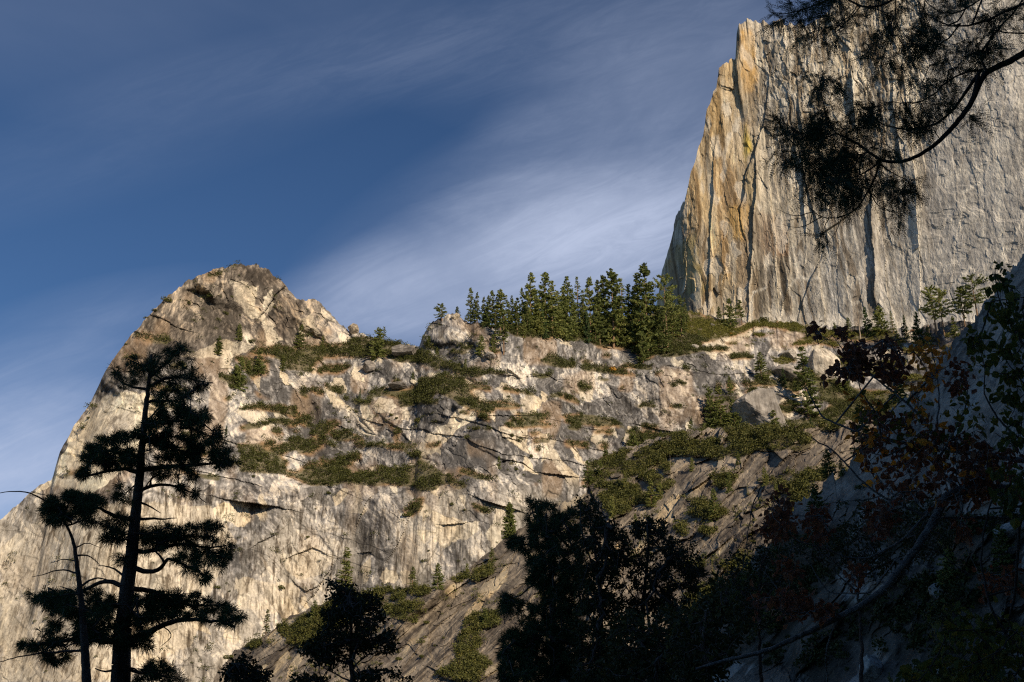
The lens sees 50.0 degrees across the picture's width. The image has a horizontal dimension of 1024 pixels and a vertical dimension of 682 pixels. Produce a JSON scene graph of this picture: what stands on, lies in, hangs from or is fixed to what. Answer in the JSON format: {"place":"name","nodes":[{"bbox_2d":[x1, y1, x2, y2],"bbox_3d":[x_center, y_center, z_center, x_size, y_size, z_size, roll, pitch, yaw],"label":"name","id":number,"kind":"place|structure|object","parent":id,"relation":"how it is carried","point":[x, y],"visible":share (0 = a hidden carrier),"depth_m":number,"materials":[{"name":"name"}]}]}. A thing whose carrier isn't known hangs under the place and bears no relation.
{"place":"outdoors","nodes":[
{"label":"outdoors","id":0,"kind":"place"},
{"bbox_2d":[0,0,829,519],"label":"sky","id":1,"kind":"structure","parent":0,"point":[387,161],"materials":[{"name":"blue"}]},
{"bbox_2d":[0,264,973,681],"bbox_3d":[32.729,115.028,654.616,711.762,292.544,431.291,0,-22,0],"label":"granite mountain","id":2,"kind":"structure","parent":0,"point":[280,506],"depth_m":513.48,"materials":[{"name":"grey stone"}]},
{"bbox_2d":[229,357,247,393],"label":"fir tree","id":3,"kind":"object","parent":2,"relation":"on","point":[238,369],"visible":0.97,"depth_m":533.44,"materials":[{"name":"green plant"}]},
{"bbox_2d":[253,348,266,376],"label":"fir tree","id":4,"kind":"object","parent":2,"relation":"on","point":[260,363],"visible":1,"depth_m":547.69,"materials":[{"name":"green plant"}]},
{"bbox_2d":[293,324,305,348],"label":"fir tree","id":5,"kind":"object","parent":2,"relation":"on","point":[301,337],"visible":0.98,"depth_m":589.87,"materials":[{"name":"green plant"}]},
{"bbox_2d":[362,360,375,371],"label":"boulder","id":6,"kind":"object","parent":2,"relation":"on","point":[369,365],"visible":1,"depth_m":581.12,"materials":[{"name":"stone"}]},
{"bbox_2d":[366,327,385,360],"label":"conifer bush","id":7,"kind":"object","parent":2,"relation":"on","point":[377,344],"visible":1,"depth_m":587.13,"materials":[{"name":"green plant"}]},
{"bbox_2d":[387,381,407,388],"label":"boulder","id":8,"kind":"object","parent":2,"relation":"on","point":[398,385],"visible":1,"depth_m":563.35,"materials":[{"name":"stone"}]},
{"bbox_2d":[391,344,415,356],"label":"boulder","id":9,"kind":"object","parent":2,"relation":"on","point":[402,350],"visible":0.91,"depth_m":582.49,"materials":[{"name":"stone"}]},
{"bbox_2d":[433,303,446,320],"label":"pine tree","id":10,"kind":"object","parent":2,"relation":"on","point":[442,312],"visible":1,"depth_m":591.71,"materials":[{"name":"green plant"}]},
{"bbox_2d":[0,260,895,681],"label":"brush","id":11,"kind":"object","parent":2,"relation":"on","point":[422,390],"visible":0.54,"depth_m":552.69,"materials":[{"name":"green plant"}]},
{"bbox_2d":[465,287,473,322],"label":"fir tree","id":12,"kind":"object","parent":2,"relation":"on","point":[469,315],"visible":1,"depth_m":586.79,"materials":[{"name":"green plant"}]},
{"bbox_2d":[474,335,485,354],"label":"conifer bush","id":13,"kind":"object","parent":2,"relation":"on","point":[479,349],"visible":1,"depth_m":560.00,"materials":[{"name":"green plant"}]},
{"bbox_2d":[485,290,496,328],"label":"fir tree","id":14,"kind":"object","parent":2,"relation":"on","point":[491,306],"visible":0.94,"depth_m":578.68,"materials":[{"name":"green plant"}]},
{"bbox_2d":[493,309,509,354],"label":"fir tree","id":15,"kind":"object","parent":2,"relation":"on","point":[502,323],"visible":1,"depth_m":563.14,"materials":[{"name":"green plant"}]},
{"bbox_2d":[493,289,510,329],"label":"fir tree","id":16,"kind":"object","parent":2,"relation":"on","point":[500,299],"visible":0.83,"depth_m":577.16,"materials":[{"name":"green plant"}]},
{"bbox_2d":[507,295,516,330],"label":"fir tree","id":17,"kind":"object","parent":2,"relation":"on","point":[512,316],"visible":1,"depth_m":579.42,"materials":[{"name":"green plant"}]},
{"bbox_2d":[513,297,522,335],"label":"fir tree","id":18,"kind":"object","parent":2,"relation":"on","point":[516,309],"visible":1,"depth_m":579.89,"materials":[{"name":"green plant"}]},
{"bbox_2d":[520,272,543,327],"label":"fir tree","id":19,"kind":"object","parent":2,"relation":"on","point":[529,286],"visible":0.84,"depth_m":597.20,"materials":[{"name":"green plant"}]},
{"bbox_2d":[530,310,545,334],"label":"conifer bush","id":20,"kind":"object","parent":2,"relation":"on","point":[538,330],"visible":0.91,"depth_m":590.83,"materials":[{"name":"green plant"}]},
{"bbox_2d":[537,286,550,330],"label":"fir tree","id":21,"kind":"object","parent":2,"relation":"on","point":[541,300],"visible":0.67,"depth_m":602.60,"materials":[{"name":"green plant"}]},
{"bbox_2d":[538,272,564,338],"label":"fir tree","id":22,"kind":"object","parent":2,"relation":"on","point":[553,311],"visible":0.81,"depth_m":604.12,"materials":[{"name":"green plant"}]},
{"bbox_2d":[546,280,567,335],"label":"fir tree","id":23,"kind":"object","parent":2,"relation":"on","point":[556,303],"visible":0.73,"depth_m":608.46,"materials":[{"name":"green plant"}]},
{"bbox_2d":[553,291,567,336],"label":"fir tree","id":24,"kind":"object","parent":2,"relation":"on","point":[558,293],"visible":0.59,"depth_m":613.33,"materials":[{"name":"green plant"}]},
{"bbox_2d":[557,286,576,336],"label":"fir tree","id":25,"kind":"object","parent":2,"relation":"on","point":[565,299],"visible":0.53,"depth_m":620.83,"materials":[{"name":"green plant"}]},
{"bbox_2d":[559,298,574,341],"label":"fir tree","id":26,"kind":"object","parent":2,"relation":"on","point":[570,323],"visible":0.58,"depth_m":614.76,"materials":[{"name":"green plant"}]},
{"bbox_2d":[559,276,578,336],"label":"fir tree","id":27,"kind":"object","parent":2,"relation":"on","point":[569,290],"visible":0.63,"depth_m":626.46,"materials":[{"name":"green plant"}]},
{"bbox_2d":[569,291,580,332],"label":"fir tree","id":28,"kind":"object","parent":2,"relation":"on","point":[573,308],"visible":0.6,"depth_m":628.68,"materials":[{"name":"green plant"}]},
{"bbox_2d":[573,277,584,331],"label":"fir tree","id":29,"kind":"object","parent":2,"relation":"on","point":[577,294],"visible":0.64,"depth_m":644.19,"materials":[{"name":"green plant"}]},
{"bbox_2d":[577,290,588,334],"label":"fir tree","id":30,"kind":"object","parent":2,"relation":"on","point":[582,310],"visible":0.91,"depth_m":638.06,"materials":[{"name":"green plant"}]},
{"bbox_2d":[583,310,591,343],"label":"young fir","id":31,"kind":"object","parent":2,"relation":"on","point":[586,332],"visible":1,"depth_m":630.17,"materials":[{"name":"green plant"}]},
{"bbox_2d":[579,276,597,334],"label":"fir tree","id":32,"kind":"object","parent":2,"relation":"on","point":[589,293],"visible":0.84,"depth_m":643.57,"materials":[{"name":"green plant"}]},
{"bbox_2d":[589,280,607,343],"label":"fir tree","id":33,"kind":"object","parent":2,"relation":"on","point":[599,301],"visible":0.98,"depth_m":639.93,"materials":[{"name":"green plant"}]},
{"bbox_2d":[597,274,615,339],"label":"fir tree","id":34,"kind":"object","parent":2,"relation":"on","point":[602,282],"visible":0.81,"depth_m":644.67,"materials":[{"name":"green plant"}]},
{"bbox_2d":[596,268,628,348],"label":"fir tree","id":35,"kind":"object","parent":2,"relation":"on","point":[610,284],"visible":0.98,"depth_m":642.08,"materials":[{"name":"green plant"}]},
{"bbox_2d":[606,283,631,345],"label":"fir tree","id":36,"kind":"object","parent":2,"relation":"on","point":[616,330],"visible":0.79,"depth_m":637.29,"materials":[{"name":"green plant"}]},
{"bbox_2d":[614,302,626,346],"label":"fir tree","id":37,"kind":"object","parent":2,"relation":"on","point":[621,335],"visible":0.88,"depth_m":638.13,"materials":[{"name":"green plant"}]},
{"bbox_2d":[619,284,634,345],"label":"fir tree","id":38,"kind":"object","parent":2,"relation":"on","point":[628,290],"visible":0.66,"depth_m":647.33,"materials":[{"name":"green plant"}]},
{"bbox_2d":[626,272,653,348],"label":"fir tree","id":39,"kind":"object","parent":2,"relation":"on","point":[637,297],"visible":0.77,"depth_m":641.38,"materials":[{"name":"green plant"}]},
{"bbox_2d":[635,333,650,362],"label":"conifer bush","id":40,"kind":"object","parent":2,"relation":"on","point":[643,350],"visible":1,"depth_m":621.25,"materials":[{"name":"green plant"}]},
{"bbox_2d":[635,306,651,354],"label":"fir tree","id":41,"kind":"object","parent":2,"relation":"on","point":[640,319],"visible":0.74,"depth_m":633.02,"materials":[{"name":"green plant"}]},
{"bbox_2d":[631,263,661,353],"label":"fir tree","id":42,"kind":"object","parent":2,"relation":"on","point":[645,272],"visible":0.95,"depth_m":637.63,"materials":[{"name":"green plant"}]},
{"bbox_2d":[643,281,663,341],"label":"fir tree","id":43,"kind":"object","parent":2,"relation":"on","point":[653,303],"visible":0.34,"depth_m":646.18,"materials":[{"name":"green plant"}]},
{"bbox_2d":[651,310,664,343],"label":"fir tree","id":44,"kind":"object","parent":2,"relation":"on","point":[656,322],"visible":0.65,"depth_m":640.00,"materials":[{"name":"green plant"}]},
{"bbox_2d":[654,310,672,353],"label":"fir tree","id":45,"kind":"object","parent":2,"relation":"on","point":[665,341],"visible":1,"depth_m":628.58,"materials":[{"name":"green plant"}]},
{"bbox_2d":[650,273,680,346],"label":"pine tree","id":46,"kind":"object","parent":2,"relation":"on","point":[666,294],"visible":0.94,"depth_m":642.73,"materials":[{"name":"green plant"}]},
{"bbox_2d":[665,293,682,337],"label":"fir tree","id":47,"kind":"object","parent":2,"relation":"on","point":[670,322],"visible":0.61,"depth_m":647.70,"materials":[{"name":"green plant"}]},
{"bbox_2d":[675,295,688,335],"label":"fir tree","id":48,"kind":"object","parent":2,"relation":"on","point":[682,320],"visible":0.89,"depth_m":653.60,"materials":[{"name":"green plant"}]},
{"bbox_2d":[702,387,721,426],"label":"conifer bush","id":49,"kind":"object","parent":2,"relation":"on","point":[709,405],"visible":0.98,"depth_m":587.06,"materials":[{"name":"green plant"}]},
{"bbox_2d":[709,386,729,425],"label":"fir tree","id":50,"kind":"object","parent":2,"relation":"on","point":[722,414],"visible":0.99,"depth_m":586.94,"materials":[{"name":"green plant"}]},
{"bbox_2d":[721,298,737,326],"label":"fir tree","id":51,"kind":"object","parent":2,"relation":"on","point":[729,309],"visible":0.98,"depth_m":691.22,"materials":[{"name":"green plant"}]},
{"bbox_2d":[727,399,741,427],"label":"conifer bush","id":52,"kind":"object","parent":2,"relation":"on","point":[734,414],"visible":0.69,"depth_m":583.25,"materials":[{"name":"green plant"}]},
{"bbox_2d":[729,388,786,426],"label":"boulder","id":53,"kind":"object","parent":2,"relation":"on","point":[757,406],"visible":0.61,"depth_m":580.58,"materials":[{"name":"stone"}]},
{"bbox_2d":[752,352,772,379],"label":"fir tree","id":54,"kind":"object","parent":2,"relation":"on","point":[761,361],"visible":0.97,"depth_m":623.57,"materials":[{"name":"green plant"}]},
{"bbox_2d":[779,349,796,358],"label":"boulder","id":55,"kind":"object","parent":2,"relation":"on","point":[791,353],"visible":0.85,"depth_m":658.84,"materials":[{"name":"stone"}]},
{"bbox_2d":[771,364,807,382],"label":"boulder","id":56,"kind":"object","parent":2,"relation":"on","point":[788,369],"visible":0.49,"depth_m":629.92,"materials":[{"name":"stone"}]},
{"bbox_2d":[790,346,822,419],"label":"fir tree","id":57,"kind":"object","parent":2,"relation":"on","point":[808,401],"visible":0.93,"depth_m":607.95,"materials":[{"name":"green plant"}]},
{"bbox_2d":[674,310,960,404],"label":"brush","id":58,"kind":"object","parent":2,"relation":"on","point":[717,328],"visible":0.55,"depth_m":683.14,"materials":[{"name":"green plant"}]},
{"bbox_2d":[807,348,840,376],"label":"boulder","id":59,"kind":"object","parent":2,"relation":"on","point":[820,360],"visible":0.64,"depth_m":650.52,"materials":[{"name":"stone"}]},
{"bbox_2d":[861,307,875,335],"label":"young fir","id":60,"kind":"object","parent":2,"relation":"on","point":[867,325],"visible":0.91,"depth_m":707.06,"materials":[{"name":"green plant"}]},
{"bbox_2d":[870,305,888,334],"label":"conifer bush","id":61,"kind":"object","parent":2,"relation":"on","point":[879,314],"visible":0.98,"depth_m":700.77,"materials":[{"name":"green plant"}]},
{"bbox_2d":[910,312,924,345],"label":"young fir","id":62,"kind":"object","parent":2,"relation":"on","point":[917,331],"visible":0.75,"depth_m":664.82,"materials":[{"name":"green plant"}]},
{"bbox_2d":[918,285,940,334],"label":"pine tree","id":63,"kind":"object","parent":2,"relation":"on","point":[926,293],"visible":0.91,"depth_m":659.47,"materials":[{"name":"green plant"}]},
{"bbox_2d":[929,287,953,333],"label":"pine tree","id":64,"kind":"object","parent":2,"relation":"on","point":[941,310],"visible":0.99,"depth_m":649.80,"materials":[{"name":"green plant"}]},
{"bbox_2d":[950,286,973,326],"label":"tree","id":65,"kind":"object","parent":2,"relation":"on","point":[959,302],"visible":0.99,"depth_m":641.45,"materials":[{"name":"green plant"}]},
{"bbox_2d":[961,273,988,315],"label":"pine tree","id":66,"kind":"object","parent":2,"relation":"on","point":[974,299],"visible":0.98,"depth_m":637.15,"materials":[{"name":"green plant"}]},
{"bbox_2d":[213,418,877,681],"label":"brown rock slope","id":67,"kind":"structure","parent":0,"point":[671,505],"depth_m":338.57,"materials":[{"name":"stone"}]},
{"bbox_2d":[336,547,354,587],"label":"fir tree","id":68,"kind":"object","parent":67,"relation":"on","point":[347,578],"visible":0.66,"depth_m":376.89,"materials":[{"name":"green plant"}]},
{"bbox_2d":[431,562,444,589],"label":"conifer bush","id":69,"kind":"object","parent":67,"relation":"on","point":[437,574],"visible":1,"depth_m":348.04,"materials":[{"name":"green plant"}]},
{"bbox_2d":[501,502,516,538],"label":"conifer bush","id":70,"kind":"object","parent":67,"relation":"on","point":[511,531],"visible":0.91,"depth_m":380.12,"materials":[{"name":"green plant"}]},
{"bbox_2d":[244,418,847,681],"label":"brush","id":71,"kind":"object","parent":67,"relation":"on","point":[801,484],"visible":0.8,"depth_m":353.70,"materials":[{"name":"green plant"}]},
{"bbox_2d":[579,460,594,488],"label":"fir tree","id":72,"kind":"object","parent":67,"relation":"on","point":[587,471],"visible":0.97,"depth_m":390.80,"materials":[{"name":"green plant"}]},
{"bbox_2d":[643,481,658,507],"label":"fir tree","id":73,"kind":"object","parent":67,"relation":"on","point":[648,499],"visible":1,"depth_m":354.22,"materials":[{"name":"green plant"}]},
{"bbox_2d":[706,488,719,522],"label":"conifer bush","id":74,"kind":"object","parent":67,"relation":"on","point":[713,505],"visible":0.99,"depth_m":322.80,"materials":[{"name":"green plant"}]},
{"bbox_2d":[635,254,1023,681],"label":"shaded rock slab","id":75,"kind":"structure","parent":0,"point":[895,656],"depth_m":86.51,"materials":[{"name":"grey stone"}]},
{"bbox_2d":[736,559,757,597],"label":"conifer bush","id":76,"kind":"object","parent":75,"relation":"on","point":[746,570],"visible":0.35,"depth_m":104.50,"materials":[{"name":"green plant"}]},
{"bbox_2d":[763,589,786,632],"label":"conifer bush","id":77,"kind":"object","parent":75,"relation":"on","point":[773,626],"visible":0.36,"depth_m":93.98,"materials":[{"name":"green plant"}]},
{"bbox_2d":[804,483,828,522],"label":"conifer bush","id":78,"kind":"object","parent":75,"relation":"on","point":[815,493],"visible":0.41,"depth_m":100.85,"materials":[{"name":"green plant"}]},
{"bbox_2d":[819,449,835,480],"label":"conifer bush","id":79,"kind":"object","parent":75,"relation":"on","point":[827,457],"visible":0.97,"depth_m":106.20,"materials":[{"name":"green plant"}]},
{"bbox_2d":[660,482,1023,681],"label":"brush","id":80,"kind":"object","parent":75,"relation":"on","point":[954,592],"visible":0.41,"depth_m":77.49,"materials":[{"name":"green plant"}]},
{"bbox_2d":[849,404,871,456],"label":"conifer bush","id":81,"kind":"object","parent":75,"relation":"on","point":[864,430],"visible":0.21,"depth_m":102.58,"materials":[{"name":"green plant"}]},
{"bbox_2d":[859,654,882,681],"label":"boulder","id":82,"kind":"object","parent":75,"relation":"on","point":[873,666],"visible":0.86,"depth_m":74.51,"materials":[{"name":"grey stone"}]},
{"bbox_2d":[886,369,906,404],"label":"conifer bush","id":83,"kind":"object","parent":75,"relation":"on","point":[900,394],"visible":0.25,"depth_m":104.07,"materials":[{"name":"green plant"}]},
{"bbox_2d":[928,582,943,598],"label":"boulder","id":84,"kind":"object","parent":75,"relation":"on","point":[931,591],"visible":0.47,"depth_m":74.52,"materials":[{"name":"grey stone"}]},
{"bbox_2d":[936,540,960,584],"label":"conifer bush","id":85,"kind":"object","parent":75,"relation":"on","point":[946,563],"visible":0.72,"depth_m":74.10,"materials":[{"name":"green plant"}]},
{"bbox_2d":[988,524,1015,573],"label":"conifer bush","id":86,"kind":"object","parent":75,"relation":"on","point":[1004,547],"visible":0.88,"depth_m":70.21,"materials":[{"name":"green plant"}]},
{"bbox_2d":[993,522,1023,540],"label":"boulder","id":87,"kind":"object","parent":75,"relation":"on","point":[1010,532],"visible":0.56,"depth_m":70.77,"materials":[{"name":"grey stone"}]},
{"bbox_2d":[656,0,1023,329],"bbox_3d":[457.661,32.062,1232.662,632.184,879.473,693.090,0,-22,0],"label":"great cliff","id":88,"kind":"structure","parent":0,"point":[734,239],"depth_m":1107.11,"materials":[{"name":"stone"}]},
{"label":"ground","id":89,"kind":"structure","parent":0,"visible":0},
{"bbox_2d":[0,488,115,681],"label":"pine tree","id":90,"kind":"object","parent":89,"relation":"on","point":[54,510],"visible":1,"depth_m":21.97,"materials":[{"name":"green plant"}]},
{"bbox_2d":[14,338,249,681],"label":"pine tree","id":91,"kind":"object","parent":89,"relation":"on","point":[122,639],"visible":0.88,"depth_m":24.50,"materials":[{"name":"green plant"}]},
{"bbox_2d":[217,646,273,681],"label":"cedar sapling","id":92,"kind":"object","parent":89,"relation":"on","point":[237,670],"visible":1,"depth_m":16.63,"materials":[{"name":"green plant"}]},
{"bbox_2d":[289,573,414,681],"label":"cedar tree","id":93,"kind":"object","parent":89,"relation":"on","point":[319,648],"visible":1,"depth_m":19.83,"materials":[{"name":"green plant"}]},
{"bbox_2d":[492,492,592,681],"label":"pine tree","id":94,"kind":"object","parent":89,"relation":"on","point":[528,647],"visible":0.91,"depth_m":22.75,"materials":[{"name":"green plant"}]},
{"bbox_2d":[566,493,636,681],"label":"oak tree","id":95,"kind":"object","parent":89,"relation":"on","point":[604,603],"visible":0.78,"depth_m":21.00,"materials":[{"name":"green plant"}]},
{"bbox_2d":[591,600,717,681],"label":"understorey tree","id":96,"kind":"object","parent":89,"relation":"on","point":[642,660],"visible":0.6,"depth_m":16.12,"materials":[{"name":"green plant"}]},
{"bbox_2d":[620,514,708,681],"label":"oak tree","id":97,"kind":"object","parent":89,"relation":"on","point":[690,572],"visible":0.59,"depth_m":22.08,"materials":[{"name":"green plant"}]},
{"bbox_2d":[654,571,751,681],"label":"understorey tree","id":98,"kind":"object","parent":89,"relation":"on","point":[702,632],"visible":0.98,"depth_m":13.89,"materials":[{"name":"green plant"}]},
{"bbox_2d":[694,533,810,681],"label":"understorey tree","id":99,"kind":"object","parent":89,"relation":"on","point":[763,562],"visible":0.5,"depth_m":24.79,"materials":[{"name":"green plant"}]},
{"bbox_2d":[695,320,1023,681],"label":"autumn tree","id":100,"kind":"object","parent":89,"relation":"on","point":[977,485],"visible":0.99,"depth_m":6.74,"materials":[{"name":"brown plant"}]},
{"bbox_2d":[794,494,967,681],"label":"understorey tree","id":101,"kind":"object","parent":89,"relation":"on","point":[907,541],"visible":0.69,"depth_m":22.47,"materials":[{"name":"green plant"}]},
{"bbox_2d":[752,0,1023,264],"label":"pine tree","id":102,"kind":"object","parent":89,"relation":"on","point":[814,133],"visible":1,"depth_m":9.71,"materials":[{"name":"green plant"}]},
{"bbox_2d":[887,261,1023,681],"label":"poplar tree","id":103,"kind":"object","parent":89,"relation":"on","point":[996,658],"visible":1,"depth_m":5.67,"materials":[{"name":"green plant"}]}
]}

